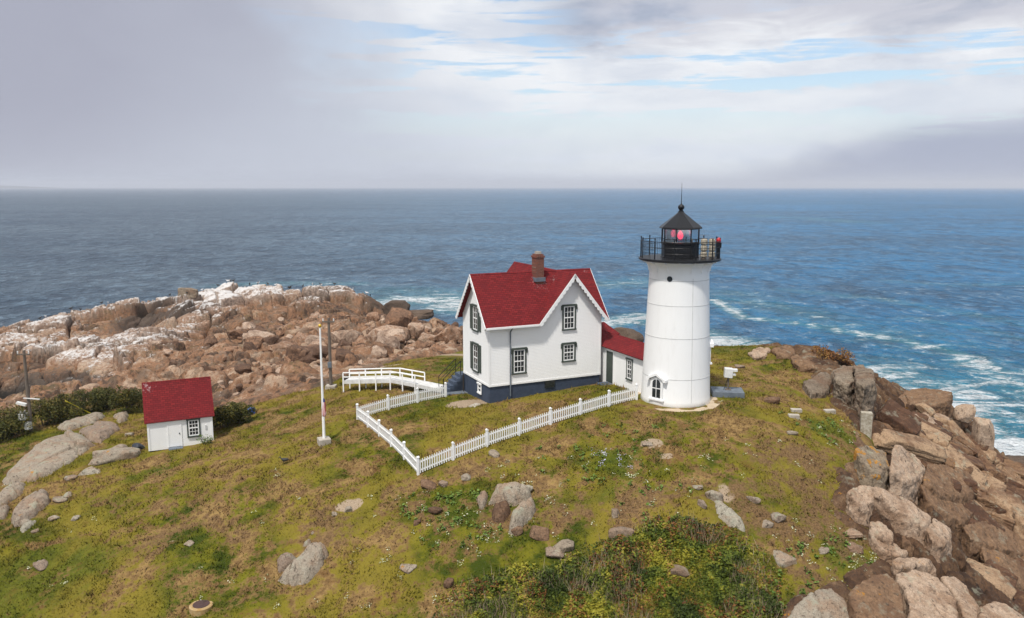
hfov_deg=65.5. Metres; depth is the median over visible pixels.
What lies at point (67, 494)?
rock
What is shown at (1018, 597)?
cliff block
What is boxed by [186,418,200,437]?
window
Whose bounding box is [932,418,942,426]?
cliff block
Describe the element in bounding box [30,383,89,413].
guy wire
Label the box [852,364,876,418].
cliff crag
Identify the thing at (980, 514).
cliff block
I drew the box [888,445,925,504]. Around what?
cliff block
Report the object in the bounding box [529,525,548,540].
rock
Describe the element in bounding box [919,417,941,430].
cliff block
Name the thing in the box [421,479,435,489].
rock
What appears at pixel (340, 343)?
boulder
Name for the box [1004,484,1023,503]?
cliff block
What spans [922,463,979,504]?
cliff block
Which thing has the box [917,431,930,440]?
cliff block
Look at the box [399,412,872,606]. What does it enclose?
weeds
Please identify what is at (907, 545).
cliff block
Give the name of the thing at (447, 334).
boulder
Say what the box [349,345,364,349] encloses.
boulder
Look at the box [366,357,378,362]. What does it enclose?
boulder
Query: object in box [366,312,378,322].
boulder
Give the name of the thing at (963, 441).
cliff block
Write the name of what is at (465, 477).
rock
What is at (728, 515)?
rock
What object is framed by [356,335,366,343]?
boulder
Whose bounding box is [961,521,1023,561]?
cliff block
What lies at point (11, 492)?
rock ledge
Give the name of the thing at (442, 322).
boulder
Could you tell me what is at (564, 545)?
rock
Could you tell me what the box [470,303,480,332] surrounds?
window
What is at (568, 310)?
window
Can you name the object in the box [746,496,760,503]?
rock
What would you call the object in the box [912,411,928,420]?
cliff block
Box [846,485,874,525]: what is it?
cliff block
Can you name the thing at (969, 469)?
cliff block
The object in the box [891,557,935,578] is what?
cliff block
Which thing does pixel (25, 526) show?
rock ledge
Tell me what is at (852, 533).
rock
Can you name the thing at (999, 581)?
cliff block
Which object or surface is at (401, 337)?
boulder
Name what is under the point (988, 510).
cliff block
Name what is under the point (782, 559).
rock
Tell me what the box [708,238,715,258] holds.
fog signal
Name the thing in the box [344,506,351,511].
rock
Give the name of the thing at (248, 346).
boulder
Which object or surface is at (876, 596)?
cliff block
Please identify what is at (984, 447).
cliff block
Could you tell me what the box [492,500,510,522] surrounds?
rock
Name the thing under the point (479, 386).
window
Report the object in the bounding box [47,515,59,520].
rock
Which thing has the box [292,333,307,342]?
boulder
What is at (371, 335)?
boulder
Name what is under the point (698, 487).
rock
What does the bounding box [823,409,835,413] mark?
stone block
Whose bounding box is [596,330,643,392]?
covered passage
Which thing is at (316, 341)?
boulder
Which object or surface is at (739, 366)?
rock
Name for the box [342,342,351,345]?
boulder
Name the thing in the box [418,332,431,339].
boulder
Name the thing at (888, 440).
cliff block
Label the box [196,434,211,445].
plant
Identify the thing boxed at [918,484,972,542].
cliff block
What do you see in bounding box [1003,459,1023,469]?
cliff block
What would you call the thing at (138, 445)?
tarp bundle
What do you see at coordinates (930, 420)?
cliff block
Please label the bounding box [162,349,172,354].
boulder
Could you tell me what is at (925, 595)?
cliff block
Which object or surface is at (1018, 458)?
rock
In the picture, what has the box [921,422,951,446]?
cliff block
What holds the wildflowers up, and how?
on the ground at (265, 608)
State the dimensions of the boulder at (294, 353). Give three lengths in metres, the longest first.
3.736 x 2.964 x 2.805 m
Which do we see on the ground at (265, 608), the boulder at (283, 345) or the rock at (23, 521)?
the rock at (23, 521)
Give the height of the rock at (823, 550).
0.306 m
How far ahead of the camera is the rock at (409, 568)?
43.76 m
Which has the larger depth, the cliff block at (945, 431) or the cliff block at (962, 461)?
the cliff block at (945, 431)
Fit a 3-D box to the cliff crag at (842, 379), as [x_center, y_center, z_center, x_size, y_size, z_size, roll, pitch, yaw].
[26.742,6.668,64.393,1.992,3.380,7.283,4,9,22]
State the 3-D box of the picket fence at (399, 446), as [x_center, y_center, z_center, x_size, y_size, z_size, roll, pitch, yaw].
[-8.783,8.994,55.114,0.170,2.405,11.301,-5,10,-30]
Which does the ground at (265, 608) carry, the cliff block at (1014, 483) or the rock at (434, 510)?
the rock at (434, 510)
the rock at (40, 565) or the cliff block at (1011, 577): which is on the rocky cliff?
the cliff block at (1011, 577)
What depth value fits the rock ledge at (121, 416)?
70.92 m
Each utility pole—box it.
[16,350,39,431]
[322,318,336,389]
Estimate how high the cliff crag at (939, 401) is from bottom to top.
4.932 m
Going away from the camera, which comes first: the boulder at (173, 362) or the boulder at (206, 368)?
the boulder at (206, 368)
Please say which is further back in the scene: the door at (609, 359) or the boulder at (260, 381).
the boulder at (260, 381)
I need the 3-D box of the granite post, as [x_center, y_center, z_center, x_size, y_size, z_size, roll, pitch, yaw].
[25.374,8.389,57.102,0.750,2.050,0.550,2,9,15]
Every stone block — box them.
[788,413,799,418]
[790,408,801,412]
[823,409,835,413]
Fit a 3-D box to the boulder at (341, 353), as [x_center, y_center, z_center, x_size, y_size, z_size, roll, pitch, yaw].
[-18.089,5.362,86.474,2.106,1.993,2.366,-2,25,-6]
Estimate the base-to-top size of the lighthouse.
16.350 m
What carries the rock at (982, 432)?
on the cliff block at (991, 454)
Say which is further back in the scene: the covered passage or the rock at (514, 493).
the covered passage
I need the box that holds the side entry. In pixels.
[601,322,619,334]
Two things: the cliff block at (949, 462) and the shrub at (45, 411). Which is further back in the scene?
the shrub at (45, 411)
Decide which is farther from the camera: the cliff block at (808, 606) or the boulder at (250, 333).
the boulder at (250, 333)
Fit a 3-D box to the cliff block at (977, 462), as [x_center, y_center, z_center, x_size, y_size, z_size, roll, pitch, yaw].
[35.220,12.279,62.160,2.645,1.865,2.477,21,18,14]
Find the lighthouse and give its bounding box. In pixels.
[630,191,720,411]
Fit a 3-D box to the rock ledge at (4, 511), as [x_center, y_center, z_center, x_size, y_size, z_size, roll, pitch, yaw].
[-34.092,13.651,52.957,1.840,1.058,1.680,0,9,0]
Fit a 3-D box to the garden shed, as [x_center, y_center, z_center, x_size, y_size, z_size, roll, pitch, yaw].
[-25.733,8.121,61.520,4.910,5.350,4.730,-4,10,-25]
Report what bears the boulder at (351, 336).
on the rocky shore
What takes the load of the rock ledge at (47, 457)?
on the ground at (265, 608)
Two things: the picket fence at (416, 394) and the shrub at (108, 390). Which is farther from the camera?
the shrub at (108, 390)
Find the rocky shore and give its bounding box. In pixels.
[0,282,462,416]
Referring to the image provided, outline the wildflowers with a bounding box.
[27,401,876,608]
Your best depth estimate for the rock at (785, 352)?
71.29 m
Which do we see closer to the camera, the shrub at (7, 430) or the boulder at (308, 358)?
the shrub at (7, 430)
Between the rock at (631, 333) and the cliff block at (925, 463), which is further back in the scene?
the rock at (631, 333)
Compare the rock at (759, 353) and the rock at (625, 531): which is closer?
the rock at (625, 531)
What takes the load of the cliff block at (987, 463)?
on the rocky cliff
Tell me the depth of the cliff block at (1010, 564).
51.17 m
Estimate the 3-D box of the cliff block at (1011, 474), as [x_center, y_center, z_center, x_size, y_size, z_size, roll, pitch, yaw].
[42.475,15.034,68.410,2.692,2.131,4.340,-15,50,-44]
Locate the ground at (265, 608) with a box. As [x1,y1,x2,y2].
[0,347,890,617]
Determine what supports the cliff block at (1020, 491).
on the rocky cliff
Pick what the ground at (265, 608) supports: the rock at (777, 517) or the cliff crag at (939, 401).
the rock at (777, 517)
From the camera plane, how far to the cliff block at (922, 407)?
69.23 m
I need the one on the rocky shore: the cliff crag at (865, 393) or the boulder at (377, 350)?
the boulder at (377, 350)
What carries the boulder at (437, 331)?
on the rocky shore
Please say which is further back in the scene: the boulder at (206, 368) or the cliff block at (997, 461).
the boulder at (206, 368)
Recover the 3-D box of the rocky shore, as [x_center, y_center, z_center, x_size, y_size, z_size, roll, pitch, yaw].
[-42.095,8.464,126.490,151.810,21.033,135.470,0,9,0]
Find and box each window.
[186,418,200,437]
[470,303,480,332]
[470,341,480,372]
[476,382,481,394]
[511,347,527,374]
[545,380,554,387]
[561,304,577,330]
[561,342,576,362]
[625,357,632,380]
[646,373,667,401]
[710,339,713,363]
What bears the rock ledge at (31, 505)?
on the ground at (265, 608)
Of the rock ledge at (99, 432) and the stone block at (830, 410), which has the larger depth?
the rock ledge at (99, 432)
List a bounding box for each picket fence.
[356,403,419,475]
[359,382,446,416]
[419,383,638,472]
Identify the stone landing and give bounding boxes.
[441,390,467,394]
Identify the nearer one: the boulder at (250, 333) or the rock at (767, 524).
the rock at (767, 524)
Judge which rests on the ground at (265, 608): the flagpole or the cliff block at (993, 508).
the flagpole
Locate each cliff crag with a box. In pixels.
[830,365,854,405]
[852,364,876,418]
[898,394,907,407]
[903,388,953,418]
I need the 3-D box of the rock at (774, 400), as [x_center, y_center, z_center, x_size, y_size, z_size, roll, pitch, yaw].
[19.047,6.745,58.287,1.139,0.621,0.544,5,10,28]
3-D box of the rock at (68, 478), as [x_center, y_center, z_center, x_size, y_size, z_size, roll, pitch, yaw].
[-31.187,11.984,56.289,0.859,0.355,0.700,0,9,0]
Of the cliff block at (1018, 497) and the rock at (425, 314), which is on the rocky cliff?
the cliff block at (1018, 497)
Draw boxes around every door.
[167,420,182,446]
[605,349,613,383]
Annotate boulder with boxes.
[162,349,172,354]
[169,359,177,365]
[203,334,217,346]
[203,366,216,370]
[222,346,238,352]
[226,329,248,339]
[234,363,251,374]
[236,383,242,390]
[242,322,255,329]
[242,330,274,344]
[243,342,257,351]
[245,336,263,341]
[250,336,263,348]
[251,327,265,331]
[256,379,263,383]
[264,336,278,344]
[264,366,274,374]
[267,341,292,351]
[268,325,284,327]
[274,330,284,336]
[284,356,290,361]
[285,345,310,361]
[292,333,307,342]
[299,346,316,363]
[305,335,324,344]
[310,311,319,317]
[310,339,326,345]
[311,345,335,358]
[318,333,327,338]
[326,349,335,360]
[330,330,363,343]
[335,347,353,362]
[336,339,346,347]
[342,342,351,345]
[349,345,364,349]
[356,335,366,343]
[365,325,409,341]
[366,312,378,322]
[366,325,375,334]
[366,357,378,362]
[371,345,386,356]
[372,341,393,354]
[376,336,399,348]
[377,329,405,341]
[385,307,413,327]
[394,334,405,341]
[408,322,424,338]
[416,340,430,348]
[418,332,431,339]
[433,325,461,343]
[433,328,444,334]
[437,320,446,325]
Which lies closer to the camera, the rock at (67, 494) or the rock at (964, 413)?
the rock at (67, 494)
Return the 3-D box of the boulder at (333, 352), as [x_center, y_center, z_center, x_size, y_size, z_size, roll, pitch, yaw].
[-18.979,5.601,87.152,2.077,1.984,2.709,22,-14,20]
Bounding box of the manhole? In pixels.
[189,600,212,616]
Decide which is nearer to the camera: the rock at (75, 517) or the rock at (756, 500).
the rock at (756, 500)
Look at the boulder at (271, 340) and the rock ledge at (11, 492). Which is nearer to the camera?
the rock ledge at (11, 492)
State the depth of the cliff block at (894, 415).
60.12 m
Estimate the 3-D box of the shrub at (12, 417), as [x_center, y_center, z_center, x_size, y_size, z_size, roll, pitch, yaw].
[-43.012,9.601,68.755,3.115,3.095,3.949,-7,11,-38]
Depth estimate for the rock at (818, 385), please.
63.05 m
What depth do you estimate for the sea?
362.43 m
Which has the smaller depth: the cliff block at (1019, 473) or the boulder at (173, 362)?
the cliff block at (1019, 473)
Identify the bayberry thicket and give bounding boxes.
[425,509,787,617]
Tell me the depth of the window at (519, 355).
61.35 m
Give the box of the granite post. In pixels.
[860,411,872,438]
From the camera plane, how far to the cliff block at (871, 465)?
50.68 m
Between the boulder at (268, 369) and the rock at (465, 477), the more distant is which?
the boulder at (268, 369)
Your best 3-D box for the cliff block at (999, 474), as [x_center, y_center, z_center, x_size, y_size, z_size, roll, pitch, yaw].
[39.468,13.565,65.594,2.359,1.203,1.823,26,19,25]
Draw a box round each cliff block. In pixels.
[788,592,821,617]
[814,588,848,617]
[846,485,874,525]
[847,573,905,617]
[853,445,888,489]
[868,521,893,544]
[870,536,908,564]
[871,428,946,464]
[871,487,930,547]
[874,398,921,434]
[881,422,892,429]
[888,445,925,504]
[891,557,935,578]
[895,569,958,617]
[901,536,913,557]
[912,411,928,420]
[914,402,935,416]
[915,412,950,423]
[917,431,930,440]
[918,458,933,468]
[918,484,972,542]
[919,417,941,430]
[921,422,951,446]
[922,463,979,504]
[925,518,951,562]
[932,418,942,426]
[933,415,950,423]
[939,426,951,435]
[940,576,978,617]
[942,456,955,468]
[944,443,986,486]
[945,420,974,445]
[950,438,972,455]
[952,478,961,492]
[953,434,978,455]
[954,447,984,470]
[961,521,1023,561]
[963,477,977,495]
[964,466,972,473]
[965,433,988,450]
[965,499,1004,530]
[966,558,1015,599]
[967,518,978,524]
[974,445,989,459]
[975,495,995,511]
[976,495,994,505]
[977,455,997,472]
[977,601,1023,617]
[979,547,1023,590]
[980,485,988,492]
[982,448,996,463]
[983,472,1006,490]
[983,507,992,514]
[983,558,1017,587]
[986,483,1023,539]
[991,468,1006,482]
[991,511,1015,530]
[994,457,999,464]
[995,504,1006,513]
[996,453,1003,461]
[1002,466,1023,478]
[1002,467,1023,482]
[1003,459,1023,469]
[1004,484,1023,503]
[1005,483,1023,495]
[1005,489,1021,501]
[1007,478,1023,488]
[1012,598,1023,611]
[1013,588,1023,609]
[1016,555,1023,566]
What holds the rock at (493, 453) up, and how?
on the ground at (265, 608)
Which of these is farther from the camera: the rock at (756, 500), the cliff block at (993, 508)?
the cliff block at (993, 508)
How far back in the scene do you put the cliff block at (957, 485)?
55.34 m
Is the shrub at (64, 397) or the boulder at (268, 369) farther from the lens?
the boulder at (268, 369)
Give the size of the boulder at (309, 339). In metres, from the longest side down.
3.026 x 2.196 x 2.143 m
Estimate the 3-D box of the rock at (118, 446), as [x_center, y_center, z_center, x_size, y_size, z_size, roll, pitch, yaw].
[-30.202,11.025,59.569,1.766,1.062,3.997,2,9,14]
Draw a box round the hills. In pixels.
[0,186,52,187]
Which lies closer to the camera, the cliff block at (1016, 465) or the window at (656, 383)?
the window at (656, 383)
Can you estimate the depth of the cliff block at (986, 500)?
56.80 m
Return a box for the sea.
[0,188,1023,455]
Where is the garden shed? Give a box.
[142,376,214,451]
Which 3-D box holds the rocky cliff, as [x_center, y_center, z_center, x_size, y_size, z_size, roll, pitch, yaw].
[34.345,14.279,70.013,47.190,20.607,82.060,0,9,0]
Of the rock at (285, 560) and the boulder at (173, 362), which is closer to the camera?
the rock at (285, 560)
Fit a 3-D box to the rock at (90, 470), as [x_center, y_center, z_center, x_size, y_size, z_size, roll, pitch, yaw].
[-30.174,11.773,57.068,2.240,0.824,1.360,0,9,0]
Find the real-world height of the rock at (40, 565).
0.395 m
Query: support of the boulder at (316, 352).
on the rocky shore
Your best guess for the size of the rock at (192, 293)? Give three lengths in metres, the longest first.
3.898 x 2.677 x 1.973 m
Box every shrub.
[0,404,35,434]
[0,422,17,442]
[22,396,69,426]
[49,393,85,420]
[68,388,108,411]
[90,386,117,409]
[107,385,142,413]
[125,389,142,407]
[212,403,239,427]
[222,401,255,423]
[810,344,856,364]
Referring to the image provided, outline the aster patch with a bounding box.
[588,446,630,467]
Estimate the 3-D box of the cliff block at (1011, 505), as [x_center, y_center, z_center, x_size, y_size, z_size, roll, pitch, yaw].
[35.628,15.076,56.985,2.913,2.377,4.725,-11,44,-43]
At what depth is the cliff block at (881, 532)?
45.57 m
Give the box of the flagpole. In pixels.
[317,324,330,446]
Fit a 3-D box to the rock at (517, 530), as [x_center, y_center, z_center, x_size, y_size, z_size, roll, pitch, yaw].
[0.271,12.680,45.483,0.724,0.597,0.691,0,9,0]
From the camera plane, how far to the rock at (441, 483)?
49.16 m
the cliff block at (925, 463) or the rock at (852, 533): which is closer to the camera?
the rock at (852, 533)
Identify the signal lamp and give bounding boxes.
[716,237,721,258]
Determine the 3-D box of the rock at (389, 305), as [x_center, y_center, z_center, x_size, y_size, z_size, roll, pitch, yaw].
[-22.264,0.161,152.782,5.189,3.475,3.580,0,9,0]
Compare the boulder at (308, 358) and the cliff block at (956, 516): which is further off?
the boulder at (308, 358)
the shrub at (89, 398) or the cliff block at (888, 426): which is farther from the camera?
the shrub at (89, 398)
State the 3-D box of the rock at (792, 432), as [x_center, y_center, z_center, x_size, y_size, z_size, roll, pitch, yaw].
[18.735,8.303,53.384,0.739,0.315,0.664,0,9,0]
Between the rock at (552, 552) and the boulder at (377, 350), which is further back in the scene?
the boulder at (377, 350)
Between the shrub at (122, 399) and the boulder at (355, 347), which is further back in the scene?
the boulder at (355, 347)
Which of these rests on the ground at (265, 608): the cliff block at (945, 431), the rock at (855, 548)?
the rock at (855, 548)
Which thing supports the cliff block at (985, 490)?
on the rocky cliff
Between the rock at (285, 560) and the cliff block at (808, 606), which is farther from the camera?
the rock at (285, 560)
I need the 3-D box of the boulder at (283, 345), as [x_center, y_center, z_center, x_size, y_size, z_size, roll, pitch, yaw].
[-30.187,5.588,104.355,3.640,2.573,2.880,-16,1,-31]
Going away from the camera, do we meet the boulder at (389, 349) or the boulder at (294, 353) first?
the boulder at (389, 349)
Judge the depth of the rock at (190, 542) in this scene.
47.38 m
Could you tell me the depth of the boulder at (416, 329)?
109.20 m
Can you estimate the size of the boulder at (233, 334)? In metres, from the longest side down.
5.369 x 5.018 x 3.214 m
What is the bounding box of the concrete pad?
[710,386,744,398]
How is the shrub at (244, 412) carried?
on the ground at (265, 608)
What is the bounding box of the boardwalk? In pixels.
[342,368,444,391]
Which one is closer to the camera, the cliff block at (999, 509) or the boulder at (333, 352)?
the cliff block at (999, 509)
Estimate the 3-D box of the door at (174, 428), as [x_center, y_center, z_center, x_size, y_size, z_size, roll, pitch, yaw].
[-25.448,9.374,60.117,1.000,2.100,0.070,-4,10,-25]
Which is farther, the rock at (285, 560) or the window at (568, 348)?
the window at (568, 348)
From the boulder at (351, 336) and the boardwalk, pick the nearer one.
the boardwalk
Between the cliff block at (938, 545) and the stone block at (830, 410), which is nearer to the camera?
the cliff block at (938, 545)
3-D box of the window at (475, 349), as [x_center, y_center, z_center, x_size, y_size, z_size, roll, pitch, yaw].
[-2.884,3.794,62.687,0.140,2.350,2.190,-4,10,-25]
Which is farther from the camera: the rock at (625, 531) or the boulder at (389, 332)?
the boulder at (389, 332)
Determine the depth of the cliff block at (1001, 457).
70.83 m
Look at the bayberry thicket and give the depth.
41.87 m
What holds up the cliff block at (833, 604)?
on the rocky cliff
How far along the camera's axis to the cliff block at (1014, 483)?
66.44 m
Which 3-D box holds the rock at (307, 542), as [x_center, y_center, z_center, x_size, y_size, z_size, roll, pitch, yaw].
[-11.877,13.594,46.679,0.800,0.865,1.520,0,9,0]
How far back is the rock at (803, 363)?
67.70 m
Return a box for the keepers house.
[438,251,608,403]
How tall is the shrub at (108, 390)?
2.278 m
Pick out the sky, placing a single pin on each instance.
(94, 93)
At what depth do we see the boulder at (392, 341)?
96.60 m
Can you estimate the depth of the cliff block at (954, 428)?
67.97 m
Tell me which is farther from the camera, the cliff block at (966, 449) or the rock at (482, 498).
the cliff block at (966, 449)
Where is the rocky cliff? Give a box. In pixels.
[715,342,1023,617]
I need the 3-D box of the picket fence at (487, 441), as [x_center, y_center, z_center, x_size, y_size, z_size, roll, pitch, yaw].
[1.635,7.908,54.273,17.165,3.799,0.170,-5,10,-28]
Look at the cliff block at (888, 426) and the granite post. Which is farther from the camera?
the cliff block at (888, 426)
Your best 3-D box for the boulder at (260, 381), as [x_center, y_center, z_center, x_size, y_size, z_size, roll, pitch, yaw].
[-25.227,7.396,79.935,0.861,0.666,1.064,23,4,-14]
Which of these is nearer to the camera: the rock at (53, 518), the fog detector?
the rock at (53, 518)
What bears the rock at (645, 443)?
on the ground at (265, 608)
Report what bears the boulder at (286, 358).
on the rocky shore
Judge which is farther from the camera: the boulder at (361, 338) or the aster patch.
the boulder at (361, 338)
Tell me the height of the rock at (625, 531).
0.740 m
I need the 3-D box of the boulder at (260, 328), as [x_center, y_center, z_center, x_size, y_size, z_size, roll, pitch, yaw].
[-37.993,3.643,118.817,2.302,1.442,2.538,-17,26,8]
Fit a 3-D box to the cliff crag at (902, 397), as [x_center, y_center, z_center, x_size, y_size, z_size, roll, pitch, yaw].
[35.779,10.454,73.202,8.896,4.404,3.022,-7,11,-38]
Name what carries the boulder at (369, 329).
on the rocky shore
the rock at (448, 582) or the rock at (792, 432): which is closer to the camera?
the rock at (448, 582)
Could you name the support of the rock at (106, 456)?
on the ground at (265, 608)
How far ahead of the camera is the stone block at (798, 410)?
56.86 m
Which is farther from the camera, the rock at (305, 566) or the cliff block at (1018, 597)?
the cliff block at (1018, 597)
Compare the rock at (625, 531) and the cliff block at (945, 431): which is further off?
the cliff block at (945, 431)
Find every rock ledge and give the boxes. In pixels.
[0,480,25,505]
[0,505,9,519]
[2,430,94,485]
[11,489,49,526]
[20,520,35,532]
[57,412,104,430]
[79,421,119,443]
[113,411,127,422]
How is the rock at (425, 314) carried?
on the rocky shore
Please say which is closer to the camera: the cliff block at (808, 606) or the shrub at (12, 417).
the cliff block at (808, 606)
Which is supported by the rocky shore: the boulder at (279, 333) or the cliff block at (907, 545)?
the boulder at (279, 333)
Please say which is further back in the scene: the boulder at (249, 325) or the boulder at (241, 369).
the boulder at (249, 325)
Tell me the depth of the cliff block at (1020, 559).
53.28 m
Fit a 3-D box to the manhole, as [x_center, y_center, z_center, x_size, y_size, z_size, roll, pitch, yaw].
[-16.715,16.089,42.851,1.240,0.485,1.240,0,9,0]
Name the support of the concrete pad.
on the ground at (265, 608)
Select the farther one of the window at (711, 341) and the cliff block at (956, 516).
the window at (711, 341)
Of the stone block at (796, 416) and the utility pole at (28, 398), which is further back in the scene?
the utility pole at (28, 398)
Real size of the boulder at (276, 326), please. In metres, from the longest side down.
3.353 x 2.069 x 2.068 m
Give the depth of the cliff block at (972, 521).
53.92 m
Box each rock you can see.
[21,519,30,525]
[33,559,47,570]
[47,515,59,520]
[52,496,66,502]
[63,491,71,497]
[64,475,77,481]
[71,515,80,520]
[78,466,100,475]
[88,444,127,465]
[91,447,140,465]
[177,288,198,297]
[183,540,194,546]
[277,552,295,572]
[278,542,328,585]
[303,531,313,546]
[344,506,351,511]
[381,300,410,314]
[399,564,416,573]
[409,309,433,319]
[413,519,420,525]
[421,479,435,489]
[428,506,442,513]
[438,480,447,487]
[443,578,453,588]
[461,473,470,480]
[476,491,487,509]
[488,449,499,457]
[488,482,530,505]
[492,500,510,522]
[509,497,535,534]
[511,526,522,535]
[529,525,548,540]
[545,546,563,557]
[553,539,573,552]
[608,526,633,537]
[611,508,619,517]
[614,327,643,341]
[641,441,652,445]
[670,564,689,576]
[692,485,702,489]
[697,499,706,508]
[705,490,722,500]
[714,500,744,531]
[735,364,744,367]
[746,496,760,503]
[748,347,770,359]
[762,520,773,527]
[764,397,779,404]
[770,512,786,522]
[771,345,795,359]
[773,550,796,567]
[786,431,797,434]
[790,352,839,372]
[802,372,831,398]
[818,547,828,553]
[845,528,862,538]
[847,541,863,553]
[952,404,975,423]
[971,417,994,450]
[1005,455,1023,463]
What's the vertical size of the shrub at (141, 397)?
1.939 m
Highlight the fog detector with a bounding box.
[723,367,737,389]
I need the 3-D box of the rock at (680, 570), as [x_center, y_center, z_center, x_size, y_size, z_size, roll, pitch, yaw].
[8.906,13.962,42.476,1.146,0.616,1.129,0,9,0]
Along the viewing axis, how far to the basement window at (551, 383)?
62.76 m
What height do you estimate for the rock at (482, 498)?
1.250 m
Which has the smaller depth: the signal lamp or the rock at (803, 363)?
the signal lamp
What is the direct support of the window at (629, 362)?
in the covered passage
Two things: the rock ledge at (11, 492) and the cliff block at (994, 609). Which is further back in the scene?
the rock ledge at (11, 492)
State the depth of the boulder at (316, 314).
127.38 m
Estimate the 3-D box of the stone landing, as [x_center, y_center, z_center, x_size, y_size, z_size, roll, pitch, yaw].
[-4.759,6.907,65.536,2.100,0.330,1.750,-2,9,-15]
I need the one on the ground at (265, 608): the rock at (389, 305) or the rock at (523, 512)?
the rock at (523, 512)
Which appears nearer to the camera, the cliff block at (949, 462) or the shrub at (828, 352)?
the cliff block at (949, 462)
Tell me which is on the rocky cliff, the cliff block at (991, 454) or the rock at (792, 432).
the cliff block at (991, 454)
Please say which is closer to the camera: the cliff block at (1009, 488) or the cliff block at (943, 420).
the cliff block at (1009, 488)
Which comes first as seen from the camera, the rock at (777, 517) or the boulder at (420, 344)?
the rock at (777, 517)
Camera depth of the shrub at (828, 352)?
69.59 m
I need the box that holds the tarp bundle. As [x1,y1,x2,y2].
[132,443,144,449]
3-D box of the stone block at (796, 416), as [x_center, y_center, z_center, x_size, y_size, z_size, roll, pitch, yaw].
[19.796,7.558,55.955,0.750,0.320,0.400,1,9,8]
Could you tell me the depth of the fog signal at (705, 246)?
55.63 m
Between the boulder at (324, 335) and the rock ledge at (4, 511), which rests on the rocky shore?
the boulder at (324, 335)
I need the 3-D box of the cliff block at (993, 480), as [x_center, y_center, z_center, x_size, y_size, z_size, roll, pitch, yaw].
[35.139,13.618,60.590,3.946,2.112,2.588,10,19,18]
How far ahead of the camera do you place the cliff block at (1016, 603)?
47.47 m
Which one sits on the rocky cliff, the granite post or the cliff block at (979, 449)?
the cliff block at (979, 449)
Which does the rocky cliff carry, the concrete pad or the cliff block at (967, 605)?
the cliff block at (967, 605)
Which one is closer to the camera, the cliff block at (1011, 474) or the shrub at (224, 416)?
the shrub at (224, 416)
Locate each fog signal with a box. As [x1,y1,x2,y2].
[700,238,707,258]
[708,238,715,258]
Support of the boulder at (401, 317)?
on the rocky shore
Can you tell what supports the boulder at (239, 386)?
on the rocky shore
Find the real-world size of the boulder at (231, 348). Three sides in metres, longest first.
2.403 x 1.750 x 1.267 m
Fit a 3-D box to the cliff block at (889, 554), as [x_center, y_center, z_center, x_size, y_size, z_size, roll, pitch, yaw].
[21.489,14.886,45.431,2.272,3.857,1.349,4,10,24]
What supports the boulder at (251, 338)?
on the rocky shore
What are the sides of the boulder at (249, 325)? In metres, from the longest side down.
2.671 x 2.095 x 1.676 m
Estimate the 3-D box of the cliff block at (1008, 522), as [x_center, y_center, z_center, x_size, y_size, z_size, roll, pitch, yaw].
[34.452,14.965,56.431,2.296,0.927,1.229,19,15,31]
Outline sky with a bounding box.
[0,0,1023,187]
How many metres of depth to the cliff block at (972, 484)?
56.69 m
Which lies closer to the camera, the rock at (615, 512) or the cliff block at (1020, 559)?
the rock at (615, 512)
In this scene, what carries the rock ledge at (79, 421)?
on the ground at (265, 608)
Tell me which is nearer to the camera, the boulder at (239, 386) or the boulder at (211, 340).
the boulder at (239, 386)
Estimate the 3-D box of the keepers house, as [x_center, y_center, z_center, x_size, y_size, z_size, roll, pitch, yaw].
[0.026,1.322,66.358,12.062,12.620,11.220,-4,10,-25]
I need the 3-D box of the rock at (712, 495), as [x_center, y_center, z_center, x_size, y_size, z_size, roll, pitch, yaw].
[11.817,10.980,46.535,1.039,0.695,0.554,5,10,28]
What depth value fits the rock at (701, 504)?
45.85 m
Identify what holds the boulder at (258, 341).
on the rocky shore
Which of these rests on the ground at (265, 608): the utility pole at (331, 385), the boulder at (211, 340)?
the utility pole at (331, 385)
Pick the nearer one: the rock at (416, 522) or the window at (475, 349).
the rock at (416, 522)
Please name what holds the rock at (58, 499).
on the ground at (265, 608)
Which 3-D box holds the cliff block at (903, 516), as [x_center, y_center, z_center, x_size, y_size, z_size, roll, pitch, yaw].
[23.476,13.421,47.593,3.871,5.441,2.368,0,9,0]

